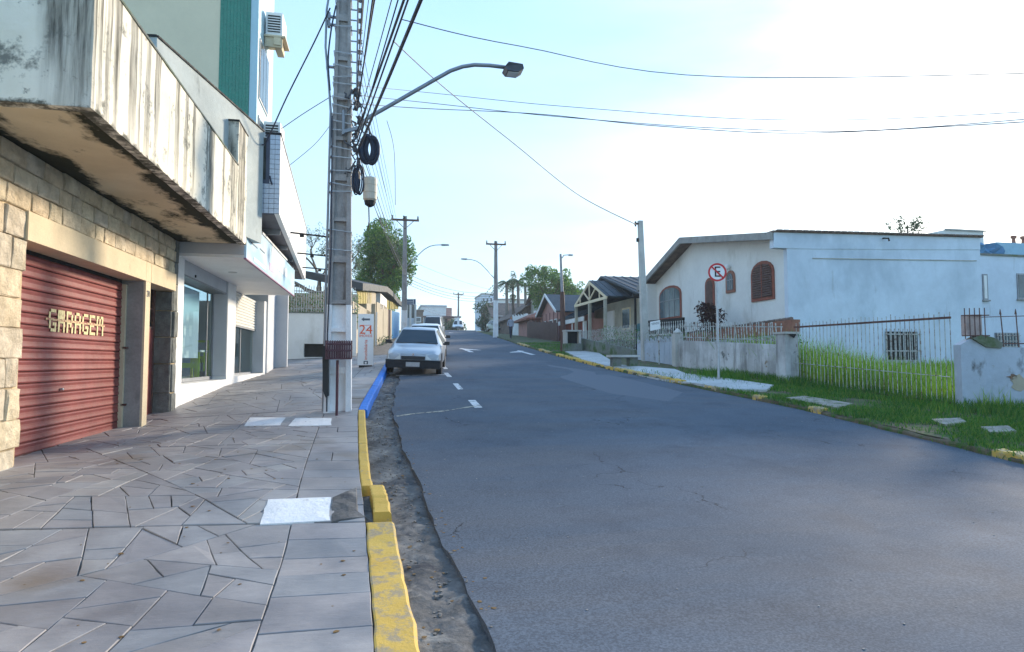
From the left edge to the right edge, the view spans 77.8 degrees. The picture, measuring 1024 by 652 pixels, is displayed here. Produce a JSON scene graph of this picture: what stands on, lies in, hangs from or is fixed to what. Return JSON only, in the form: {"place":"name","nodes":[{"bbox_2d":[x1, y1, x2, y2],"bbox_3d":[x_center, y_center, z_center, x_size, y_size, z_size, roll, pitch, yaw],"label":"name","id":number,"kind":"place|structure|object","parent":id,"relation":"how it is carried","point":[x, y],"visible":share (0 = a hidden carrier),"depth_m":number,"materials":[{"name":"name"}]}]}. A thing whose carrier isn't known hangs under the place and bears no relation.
{"place":"outdoors","nodes":[
{"label":"outdoors","id":0,"kind":"place"},
{"bbox_2d":[182,350,207,376],"bbox_3d":[-8.068,0.977,15.793,0.750,0.750,0.750,1,-3,-12],"label":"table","id":1,"kind":"object","parent":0,"point":[196,365],"visible":0.3,"depth_m":15.52,"materials":[{"name":"plastic"}]},
{"bbox_2d":[0,337,396,651],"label":"pavement","id":2,"kind":"structure","parent":0,"point":[167,581],"depth_m":5.07,"materials":[{"name":"stone"}]},
{"bbox_2d":[244,417,285,425],"bbox_3d":[-4.087,1.594,10.471,0.656,0.108,1.103,1,-3,-12],"label":"service cover","id":3,"kind":"object","parent":2,"relation":"on","point":[264,421],"visible":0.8,"depth_m":10.37,"materials":[{"name":"white paint"}]},
{"bbox_2d":[260,497,330,525],"bbox_3d":[-1.930,1.679,5.719,0.579,0.145,0.590,1,-3,-16],"label":"service cover","id":4,"kind":"object","parent":2,"relation":"on","point":[294,511],"visible":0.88,"depth_m":5.67,"materials":[{"name":"white paint"}]},
{"bbox_2d":[288,418,331,426],"bbox_3d":[-3.249,1.578,10.332,0.666,0.109,0.944,1,-3,-12],"label":"service cover","id":5,"kind":"object","parent":2,"relation":"on","point":[319,422],"visible":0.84,"depth_m":10.21,"materials":[{"name":"white paint"}]},
{"bbox_2d":[288,293,357,358],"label":"boundary wall","id":6,"kind":"structure","parent":2,"relation":"on","point":[306,328],"depth_m":26.88,"materials":[{"name":"white paint"}]},
{"bbox_2d":[291,285,356,312],"bbox_3d":[-8.026,-1.151,27.134,2.720,1.150,0.050,1,-3,-12],"label":"railing","id":7,"kind":"object","parent":6,"relation":"on","point":[311,308],"visible":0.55,"depth_m":27.00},
{"bbox_2d":[289,292,359,321],"bbox_3d":[-8.457,-0.802,28.160,3.455,1.544,1.017,1,-3,-12],"label":"hedge","id":8,"kind":"object","parent":6,"relation":"on","point":[298,302],"visible":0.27,"depth_m":28.06,"materials":[{"name":"green plant"}]},
{"bbox_2d":[325,340,351,415],"bbox_3d":[-3.010,0.925,11.013,0.440,1.340,0.355,1,-3,-12],"label":"litter basket","id":9,"kind":"object","parent":2,"relation":"on","point":[332,348],"visible":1,"depth_m":10.92,"materials":[{"name":"metal"}]},
{"bbox_2d":[322,346,328,396],"bbox_3d":[-3.275,0.803,11.163,0.120,0.900,0.180,1,-3,-12],"label":"litter bag","id":10,"kind":"object","parent":9,"relation":"hanging from","point":[325,366],"visible":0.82,"depth_m":11.07,"materials":[{"name":"black plastic"}]},
{"bbox_2d":[322,0,371,413],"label":"utility pole","id":11,"kind":"object","parent":2,"relation":"on","point":[338,297],"visible":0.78,"depth_m":11.54,"materials":[{"name":"concrete"}]},
{"bbox_2d":[262,8,330,144],"bbox_3d":[-4.235,-4.760,12.434,2.733,1.920,0.146,-3,-4,44],"label":"overhead cable","id":12,"kind":"object","parent":11,"relation":"attached to","point":[296,77],"visible":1,"depth_m":12.54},
{"bbox_2d":[351,154,364,194],"bbox_3d":[-2.806,-2.772,11.579,0.242,0.792,0.150,1,-3,-12],"label":"cable coil","id":13,"kind":"object","parent":11,"relation":"hanging from","point":[357,179],"visible":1,"depth_m":11.53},
{"bbox_2d":[357,0,372,111],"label":"overhead cable","id":14,"kind":"object","parent":11,"relation":"attached to","point":[365,52],"visible":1,"depth_m":9.40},
{"bbox_2d":[363,176,376,229],"bbox_3d":[-2.597,-2.243,11.602,0.250,0.962,0.250,1,-3,-12],"label":"splice case","id":15,"kind":"object","parent":11,"relation":"attached to","point":[370,192],"visible":0.99,"depth_m":11.52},
{"bbox_2d":[356,0,398,140],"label":"overhead cable","id":16,"kind":"object","parent":11,"relation":"attached to","point":[379,64],"visible":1,"depth_m":8.65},
{"bbox_2d":[356,0,404,131],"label":"overhead cable","id":17,"kind":"object","parent":11,"relation":"attached to","point":[392,32],"visible":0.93,"depth_m":8.23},
{"bbox_2d":[356,0,408,145],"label":"overhead cable","id":18,"kind":"object","parent":11,"relation":"attached to","point":[400,21],"visible":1,"depth_m":8.72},
{"bbox_2d":[356,0,422,153],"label":"overhead cable","id":19,"kind":"object","parent":11,"relation":"attached to","point":[413,18],"visible":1,"depth_m":8.05,"materials":[{"name":"rubber"}]},
{"bbox_2d":[342,62,523,134],"bbox_3d":[-1.451,-4.268,11.982,3.390,1.600,0.350,1,-3,-12],"label":"street lamp","id":20,"kind":"object","parent":11,"relation":"attached to","point":[512,69],"visible":0.91,"depth_m":12.00,"materials":[{"name":"grey metal"}]},
{"bbox_2d":[359,127,379,165],"bbox_3d":[-2.617,-3.344,11.651,0.392,0.780,0.174,1,-3,-12],"label":"cable coil","id":21,"kind":"object","parent":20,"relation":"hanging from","point":[366,158],"visible":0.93,"depth_m":11.60,"materials":[{"name":"rubber"}]},
{"bbox_2d":[394,41,635,224],"bbox_3d":[1.049,-4.494,17.736,0.839,0.393,15.667,-2,-4,26],"label":"overhead cable","id":22,"kind":"object","parent":11,"relation":"attached to","point":[509,139],"visible":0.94,"depth_m":16.18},
{"bbox_2d":[364,86,1019,119],"bbox_3d":[13.954,-8.489,26.178,43.770,9.617,4.336,2,-4,-34],"label":"overhead cable","id":23,"kind":"object","parent":11,"relation":"attached to","point":[700,116],"visible":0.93,"depth_m":24.04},
{"bbox_2d":[362,95,1023,131],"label":"overhead cable","id":24,"kind":"object","parent":11,"relation":"attached to","point":[704,127],"visible":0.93,"depth_m":23.42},
{"bbox_2d":[363,104,1023,133],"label":"overhead cable","id":25,"kind":"object","parent":11,"relation":"attached to","point":[717,130],"visible":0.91,"depth_m":24.01,"materials":[{"name":"rubber"}]},
{"bbox_2d":[402,19,1023,77],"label":"overhead cable","id":26,"kind":"object","parent":11,"relation":"attached to","point":[716,76],"visible":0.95,"depth_m":14.90,"materials":[{"name":"rubber"}]},
{"bbox_2d":[331,488,372,522],"bbox_3d":[-1.515,1.729,6.067,0.392,0.225,1.100,1,-3,-12],"label":"concrete patch","id":27,"kind":"object","parent":2,"relation":"on","point":[344,506],"visible":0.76,"depth_m":5.87,"materials":[{"name":"concrete"}]},
{"bbox_2d":[358,314,373,367],"bbox_3d":[-4.832,0.488,20.969,0.505,1.770,0.150,1,-3,-12],"label":"totem sign","id":28,"kind":"object","parent":2,"relation":"on","point":[365,337],"visible":1,"depth_m":20.91,"materials":[{"name":"white metal"}]},
{"bbox_2d":[353,301,382,352],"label":"yard wall","id":29,"kind":"structure","parent":2,"relation":"on","point":[378,323],"depth_m":36.20,"materials":[{"name":"white paint"}]},
{"bbox_2d":[353,217,417,310],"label":"leafy tree","id":30,"kind":"object","parent":2,"relation":"on","point":[381,267],"visible":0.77,"depth_m":50.26,"materials":[{"name":"green plant"}]},
{"bbox_2d":[391,215,418,329],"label":"utility pole","id":31,"kind":"object","parent":2,"relation":"on","point":[404,298],"visible":0.91,"depth_m":43.60,"materials":[{"name":"concrete"}]},
{"bbox_2d":[190,340,208,377],"bbox_3d":[-8.327,0.905,17.022,0.450,1.030,0.450,1,-3,-12],"label":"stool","id":32,"kind":"object","parent":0,"point":[192,360],"visible":0.27,"depth_m":16.84,"materials":[{"name":"plastic"}]},
{"bbox_2d":[365,330,498,524],"bbox_3d":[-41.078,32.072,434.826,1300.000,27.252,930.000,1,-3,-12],"label":"ground","id":33,"kind":"structure","parent":0,"point":[488,333],"depth_m":85.65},
{"bbox_2d":[0,0,264,471],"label":"garage building","id":34,"kind":"structure","parent":33,"relation":"on","point":[131,154],"depth_m":8.02,"materials":[{"name":"stone"}]},
{"bbox_2d":[14,249,121,457],"bbox_3d":[-5.986,0.338,8.571,0.095,2.530,3.540,1,-3,-12],"label":"garage door","id":35,"kind":"structure","parent":34,"relation":"in","point":[68,381],"depth_m":8.50,"materials":[{"name":"paint"}]},
{"bbox_2d":[147,290,155,414],"bbox_3d":[-6.579,0.523,11.200,0.066,2.450,1.340,1,-3,-12],"label":"street door","id":36,"kind":"structure","parent":34,"relation":"in","point":[153,292],"depth_m":11.74,"materials":[{"name":"paint"}]},
{"bbox_2d":[174,132,306,407],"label":"shop","id":37,"kind":"structure","parent":33,"relation":"on","point":[228,320],"depth_m":15.68,"materials":[{"name":"white paint"}]},
{"bbox_2d":[181,286,213,381],"bbox_3d":[-7.302,0.155,14.414,0.070,2.200,3.800,1,-3,-12],"label":"shop window","id":38,"kind":"structure","parent":37,"relation":"in","point":[189,342],"depth_m":14.71,"materials":[{"name":"grey glass"}]},
{"bbox_2d":[123,0,273,128],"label":"apartment tower","id":39,"kind":"structure","parent":37,"relation":"on","point":[220,46],"depth_m":18.14,"materials":[{"name":"paint"}]},
{"bbox_2d":[258,38,268,116],"bbox_3d":[-7.527,-7.499,19.268,0.038,1.800,1.450,1,-3,-12],"label":"window","id":40,"kind":"structure","parent":39,"relation":"in","point":[263,59],"depth_m":19.09,"materials":[{"name":"white glass"}]},
{"bbox_2d":[264,121,283,139],"bbox_3d":[-7.301,-5.611,19.544,0.620,1.080,0.900,1,-3,-12],"label":"air conditioner","id":41,"kind":"object","parent":39,"relation":"attached to","point":[268,125],"visible":0.3,"depth_m":19.16,"materials":[{"name":"white paint"}]},
{"bbox_2d":[264,12,288,57],"bbox_3d":[-7.301,-9.006,19.731,0.620,1.080,0.900,1,-3,-12],"label":"air conditioner","id":42,"kind":"object","parent":39,"relation":"attached to","point":[275,37],"visible":1,"depth_m":19.34,"materials":[{"name":"white paint"}]},
{"bbox_2d":[245,295,288,372],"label":"wall","id":43,"kind":"structure","parent":33,"relation":"on","point":[277,313],"depth_m":23.68,"materials":[{"name":"paint"}]},
{"bbox_2d":[294,222,369,292],"bbox_3d":[-10.066,-1.974,31.649,5.762,6.742,2.993,1,-3,-12],"label":"sparse tree","id":44,"kind":"object","parent":33,"relation":"on","point":[313,264],"visible":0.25,"depth_m":32.06,"materials":[{"name":"green plant"}]},
{"bbox_2d":[304,271,401,348],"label":"yellow slat house","id":45,"kind":"structure","parent":33,"relation":"on","point":[370,294],"depth_m":37.54,"materials":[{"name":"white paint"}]},
{"bbox_2d":[392,311,399,338],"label":"blue door","id":46,"kind":"structure","parent":45,"relation":"in","point":[395,315],"depth_m":46.56,"materials":[{"name":"paint"}]},
{"bbox_2d":[358,365,419,651],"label":"kerb","id":47,"kind":"structure","parent":33,"relation":"on","point":[395,627],"depth_m":4.59,"materials":[{"name":"yellow paint"}]},
{"bbox_2d":[407,304,415,326],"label":"column building","id":48,"kind":"structure","parent":33,"relation":"on","point":[411,314],"depth_m":55.36,"materials":[{"name":"white paint"}]},
{"bbox_2d":[418,305,460,329],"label":"crest building","id":49,"kind":"structure","parent":33,"relation":"on","point":[443,310],"depth_m":127.89,"materials":[{"name":"white paint"}]},
{"bbox_2d":[472,300,491,331],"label":"shrub","id":50,"kind":"object","parent":33,"relation":"on","point":[482,322],"visible":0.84,"depth_m":91.06,"materials":[{"name":"green plant"}]},
{"bbox_2d":[474,293,493,330],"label":"building","id":51,"kind":"structure","parent":33,"relation":"on","point":[486,295],"depth_m":169.65,"materials":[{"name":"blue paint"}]},
{"bbox_2d":[482,303,523,331],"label":"brown roof house","id":52,"kind":"structure","parent":33,"relation":"on","point":[501,309],"depth_m":90.58,"materials":[{"name":"paint"}]},
{"bbox_2d":[485,278,525,315],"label":"palm tree","id":53,"kind":"object","parent":33,"relation":"on","point":[506,297],"visible":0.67,"depth_m":77.67,"materials":[{"name":"green plant"}]},
{"bbox_2d":[508,270,516,314],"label":"cypress","id":54,"kind":"object","parent":33,"relation":"on","point":[513,296],"visible":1,"depth_m":71.80,"materials":[{"name":"green plant"}]},
{"bbox_2d":[498,302,531,333],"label":"brown gable house","id":55,"kind":"structure","parent":33,"relation":"on","point":[504,319],"depth_m":73.17,"materials":[{"name":"paint"}]},
{"bbox_2d":[514,312,541,336],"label":"red roof porch","id":56,"kind":"object","parent":33,"relation":"on","point":[522,321],"visible":0.15,"depth_m":54.53,"materials":[{"name":"tile"}]},
{"bbox_2d":[518,264,578,309],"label":"leafy tree","id":57,"kind":"object","parent":33,"relation":"on","point":[539,291],"visible":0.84,"depth_m":61.66,"materials":[{"name":"green plant"}]},
{"bbox_2d":[562,330,581,351],"bbox_3d":[2.948,0.846,31.317,0.852,1.280,0.620,1,-3,-12],"label":"meter box","id":58,"kind":"object","parent":33,"relation":"on","point":[571,340],"visible":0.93,"depth_m":31.09,"materials":[{"name":"concrete"}]},
{"bbox_2d":[535,294,621,340],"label":"pink house","id":59,"kind":"structure","parent":33,"relation":"on","point":[550,303],"depth_m":46.56,"materials":[{"name":"white paint"}]},
{"bbox_2d":[574,276,639,349],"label":"porch house","id":60,"kind":"structure","parent":33,"relation":"on","point":[624,311],"depth_m":38.17,"materials":[{"name":"white paint"}]},
{"bbox_2d":[607,310,614,339],"bbox_3d":[6.171,0.044,40.255,0.087,1.950,1.700,1,-3,-12],"label":"door","id":61,"kind":"structure","parent":60,"relation":"in","point":[610,314],"depth_m":39.77,"materials":[{"name":"white paint"}]},
{"bbox_2d":[622,307,630,329],"bbox_3d":[6.758,-0.431,37.539,0.072,1.300,1.300,1,-3,-12],"label":"window","id":62,"kind":"structure","parent":60,"relation":"in","point":[626,312],"depth_m":37.41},
{"bbox_2d":[693,300,727,341],"bbox_3d":[7.896,0.223,25.098,1.133,2.622,1.924,1,-3,-12],"label":"red shrub","id":63,"kind":"object","parent":33,"relation":"on","point":[708,309],"visible":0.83,"depth_m":24.98,"materials":[{"name":"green plant"}]},
{"bbox_2d":[637,229,983,365],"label":"white house","id":64,"kind":"structure","parent":33,"relation":"on","point":[788,279],"depth_m":23.25,"materials":[{"name":"paint"}]},
{"bbox_2d":[659,285,681,319],"bbox_3d":[7.720,-1.151,31.062,0.068,1.656,2.353,1,-3,-12],"label":"window","id":65,"kind":"structure","parent":64,"relation":"in","point":[670,298],"depth_m":30.93,"materials":[{"name":"red glass"}]},
{"bbox_2d":[705,278,714,304],"bbox_3d":[8.516,-1.302,27.335,0.052,1.563,0.760,1,-3,-12],"label":"door","id":66,"kind":"structure","parent":64,"relation":"in","point":[709,284],"depth_m":27.25,"materials":[{"name":"red wood"}]},
{"bbox_2d":[725,270,735,293],"bbox_3d":[8.848,-1.803,25.752,0.068,0.909,0.673,1,-3,-12],"label":"window","id":67,"kind":"structure","parent":64,"relation":"in","point":[730,276],"depth_m":25.69,"materials":[{"name":"wood"}]},
{"bbox_2d":[751,261,774,301],"bbox_3d":[9.294,-1.685,23.604,0.080,1.484,1.432,1,-3,-12],"label":"window","id":68,"kind":"structure","parent":64,"relation":"in","point":[762,274],"depth_m":23.52,"materials":[{"name":"red wood"}]},
{"bbox_2d":[885,329,921,362],"bbox_3d":[14.132,0.711,22.949,1.509,1.223,0.126,1,-3,-12],"label":"window","id":69,"kind":"structure","parent":64,"relation":"in","point":[896,339],"depth_m":22.95,"materials":[{"name":"grey metal"}]},
{"bbox_2d":[932,228,986,243],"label":"rooftop block","id":70,"kind":"structure","parent":64,"relation":"on","point":[961,231],"depth_m":31.59,"materials":[{"name":"white paint"}]},
{"bbox_2d":[711,328,1023,404],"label":"tall grass","id":71,"kind":"structure","parent":33,"relation":"on","point":[928,377],"depth_m":16.09,"materials":[{"name":"plant"}]},
{"bbox_2d":[884,215,928,232],"bbox_3d":[23.700,-2.098,37.751,2.325,9.256,1.574,1,-3,-12],"label":"roof edge tree","id":72,"kind":"object","parent":33,"relation":"on","point":[914,225],"visible":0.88,"depth_m":37.95,"materials":[{"name":"green plant"}]},
{"bbox_2d":[980,253,1023,346],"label":"white annex","id":73,"kind":"object","parent":33,"relation":"on","point":[1002,281],"visible":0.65,"depth_m":27.01,"materials":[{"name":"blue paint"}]},
{"bbox_2d":[980,243,1004,253],"bbox_3d":[23.275,-3.542,30.928,1.435,1.072,0.773,0,-3,4],"label":"tarpaulin","id":74,"kind":"object","parent":73,"relation":"on","point":[994,248],"visible":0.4,"depth_m":31.02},
{"bbox_2d":[995,333,1020,346],"bbox_3d":[21.007,0.670,26.878,1.349,0.770,0.102,1,-3,-12],"label":"window","id":75,"kind":"structure","parent":73,"relation":"in","point":[1008,337],"depth_m":26.88,"materials":[{"name":"grey metal"}]},
{"bbox_2d":[993,235,1023,254],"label":"rooftop parapet","id":76,"kind":"structure","parent":73,"relation":"on","point":[1013,247],"depth_m":33.50,"materials":[{"name":"paint"}]},
{"bbox_2d":[1016,273,1023,300],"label":"window","id":77,"kind":"structure","parent":73,"relation":"in","point":[1019,276],"depth_m":27.18,"materials":[{"name":"glass"}]},
{"bbox_2d":[565,351,623,368],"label":"driveway","id":78,"kind":"structure","parent":0,"point":[598,358],"depth_m":26.37,"materials":[{"name":"concrete"}]},
{"bbox_2d":[184,0,1023,329],"label":"sky","id":79,"kind":"structure","parent":0,"point":[467,185],"materials":[{"name":"blue"}]},
{"bbox_2d":[392,330,1023,651],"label":"road","id":80,"kind":"structure","parent":0,"point":[588,462],"depth_m":5.98,"materials":[{"name":"asphalt"}]},
{"bbox_2d":[385,327,449,373],"bbox_3d":[-3.044,0.750,20.728,2.020,1.430,4.170,2,1,-4],"label":"parked car","id":81,"kind":"object","parent":80,"relation":"on","point":[418,347],"visible":0.98,"depth_m":19.26,"materials":[{"name":"silver metal"}]},
{"bbox_2d":[365,368,495,651],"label":"gutter","id":82,"kind":"object","parent":80,"relation":"on","point":[463,630],"visible":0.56,"depth_m":5.02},
{"bbox_2d":[23,389,495,644],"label":"fallen leaves","id":83,"kind":"object","parent":82,"relation":"on","point":[410,546],"visible":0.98,"depth_m":4.76,"materials":[{"name":"brown plant"}]},
{"bbox_2d":[369,376,492,651],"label":"gutter grit","id":84,"kind":"object","parent":82,"relation":"on","point":[439,614],"visible":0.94,"depth_m":6.14,"materials":[{"name":"gravel"}]},
{"bbox_2d":[411,323,449,354],"bbox_3d":[-3.642,0.638,26.752,2.080,1.490,4.420,0,1,-5],"label":"parked car","id":85,"kind":"object","parent":80,"relation":"on","point":[437,326],"visible":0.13,"depth_m":26.44,"materials":[{"name":"white paint"}]},
{"bbox_2d":[424,316,444,332],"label":"parked car","id":86,"kind":"object","parent":80,"relation":"on","point":[434,320],"visible":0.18,"depth_m":59.13,"materials":[{"name":"silver metal"}]},
{"bbox_2d":[391,368,495,651],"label":"road edge","id":87,"kind":"object","parent":80,"relation":"attached to","point":[448,555],"visible":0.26,"depth_m":4.96,"materials":[{"name":"asphalt"}]},
{"bbox_2d":[548,365,682,400],"bbox_3d":[2.479,1.560,18.967,2.118,0.757,10.007,1,-3,-12],"label":"asphalt patch","id":88,"kind":"object","parent":80,"relation":"on","point":[615,385],"visible":1,"depth_m":16.93,"materials":[{"name":"asphalt"}]},
{"bbox_2d":[490,334,1023,463],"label":"verge kerb","id":89,"kind":"structure","parent":80,"relation":"on","point":[1002,452],"depth_m":12.32,"materials":[{"name":"concrete"}]},
{"bbox_2d":[492,334,1023,463],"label":"verge","id":90,"kind":"structure","parent":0,"point":[521,339],"depth_m":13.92,"materials":[{"name":"plant"}]},
{"bbox_2d":[486,240,505,337],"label":"utility pole","id":91,"kind":"object","parent":90,"relation":"on","point":[495,313],"visible":0.94,"depth_m":54.58,"materials":[{"name":"concrete"}]},
{"bbox_2d":[527,311,557,340],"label":"brown gate","id":92,"kind":"structure","parent":90,"relation":"on","point":[546,330],"depth_m":46.78,"materials":[{"name":"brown wood"}]},
{"bbox_2d":[560,254,572,351],"bbox_3d":[2.710,-1.119,31.710,0.680,4.978,0.320,1,-3,-12],"label":"service pole","id":93,"kind":"object","parent":90,"relation":"on","point":[562,313],"visible":0.91,"depth_m":31.58,"materials":[{"name":"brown wood"}]},
{"bbox_2d":[581,324,636,357],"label":"mossy wall","id":94,"kind":"structure","parent":90,"relation":"on","point":[595,345],"depth_m":28.41,"materials":[{"name":"concrete"}]},
{"bbox_2d":[606,355,639,366],"bbox_3d":[3.841,1.233,21.908,1.050,0.470,0.500,1,-3,-12],"label":"stone bench","id":95,"kind":"object","parent":90,"relation":"on","point":[631,360],"visible":0.81,"depth_m":21.75,"materials":[{"name":"concrete"}]},
{"bbox_2d":[634,220,648,360],"bbox_3d":[5.147,-1.376,25.176,0.510,5.677,0.300,1,-3,-12],"label":"service pole","id":96,"kind":"object","parent":90,"relation":"on","point":[642,293],"visible":0.88,"depth_m":25.15,"materials":[{"name":"concrete"}]},
{"bbox_2d":[604,365,686,379],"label":"footpath","id":97,"kind":"structure","parent":90,"relation":"on","point":[667,371],"depth_m":20.23,"materials":[{"name":"concrete"}]},
{"bbox_2d":[660,374,727,385],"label":"footpath","id":98,"kind":"structure","parent":90,"relation":"on","point":[694,381],"depth_m":17.77,"materials":[{"name":"concrete"}]},
{"bbox_2d":[598,325,807,353],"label":"garden shrubs","id":99,"kind":"object","parent":90,"relation":"on","point":[664,335],"visible":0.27,"depth_m":27.39,"materials":[{"name":"green plant"}]},
{"bbox_2d":[708,263,726,379],"bbox_3d":[5.721,-0.090,17.641,0.512,3.328,0.097,0,-3,3],"label":"no parking sign","id":100,"kind":"object","parent":90,"relation":"on","point":[717,272],"visible":0.98,"depth_m":17.67,"materials":[{"name":"metal"}]},
{"bbox_2d":[672,328,798,379],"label":"garden wall","id":101,"kind":"structure","parent":90,"relation":"on","point":[780,357],"depth_m":19.01,"materials":[{"name":"concrete"}]},
{"bbox_2d":[637,328,671,364],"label":"solid gate","id":102,"kind":"structure","parent":101,"relation":"attached to","point":[651,349],"depth_m":23.85,"materials":[{"name":"metal"}]},
{"bbox_2d":[679,321,782,343],"bbox_3d":[6.693,0.206,19.972,0.085,0.915,4.919,1,-3,-19],"label":"wall railing","id":103,"kind":"object","parent":101,"relation":"on","point":[730,326],"depth_m":19.69,"materials":[{"name":"metal"}]},
{"bbox_2d":[703,378,773,391],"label":"footpath","id":104,"kind":"structure","parent":90,"relation":"on","point":[749,385],"depth_m":16.20,"materials":[{"name":"concrete"}]},
{"bbox_2d":[786,396,853,408],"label":"stepping slab","id":105,"kind":"structure","parent":90,"relation":"on","point":[826,401],"depth_m":13.43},
{"bbox_2d":[678,365,1023,420],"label":"verge tufts","id":106,"kind":"object","parent":90,"relation":"on","point":[986,407],"visible":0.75,"depth_m":14.03,"materials":[{"name":"green plant"}]},
{"bbox_2d":[794,312,952,403],"bbox_3d":[8.349,0.749,15.088,0.068,1.949,4.246,1,-3,-20],"label":"bar fence","id":107,"kind":"object","parent":90,"relation":"on","point":[877,322],"visible":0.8,"depth_m":14.64,"materials":[{"name":"grey metal"}]},
{"bbox_2d":[953,339,1023,410],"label":"cracked wall","id":108,"kind":"structure","parent":90,"relation":"on","point":[995,371],"depth_m":12.75,"materials":[{"name":"concrete"}]},
{"bbox_2d":[961,308,989,338],"bbox_3d":[9.372,-0.047,12.937,0.500,0.620,0.300,-1,-3,11],"label":"metal gate","id":109,"kind":"object","parent":108,"relation":"on","point":[971,325],"visible":1,"depth_m":12.82,"materials":[{"name":"brown metal"}]},
{"bbox_2d":[966,335,1003,348],"bbox_3d":[9.562,0.319,12.854,0.588,0.280,0.243,0,-3,3],"label":"fallen slab","id":110,"kind":"object","parent":108,"relation":"on","point":[991,342],"depth_m":12.74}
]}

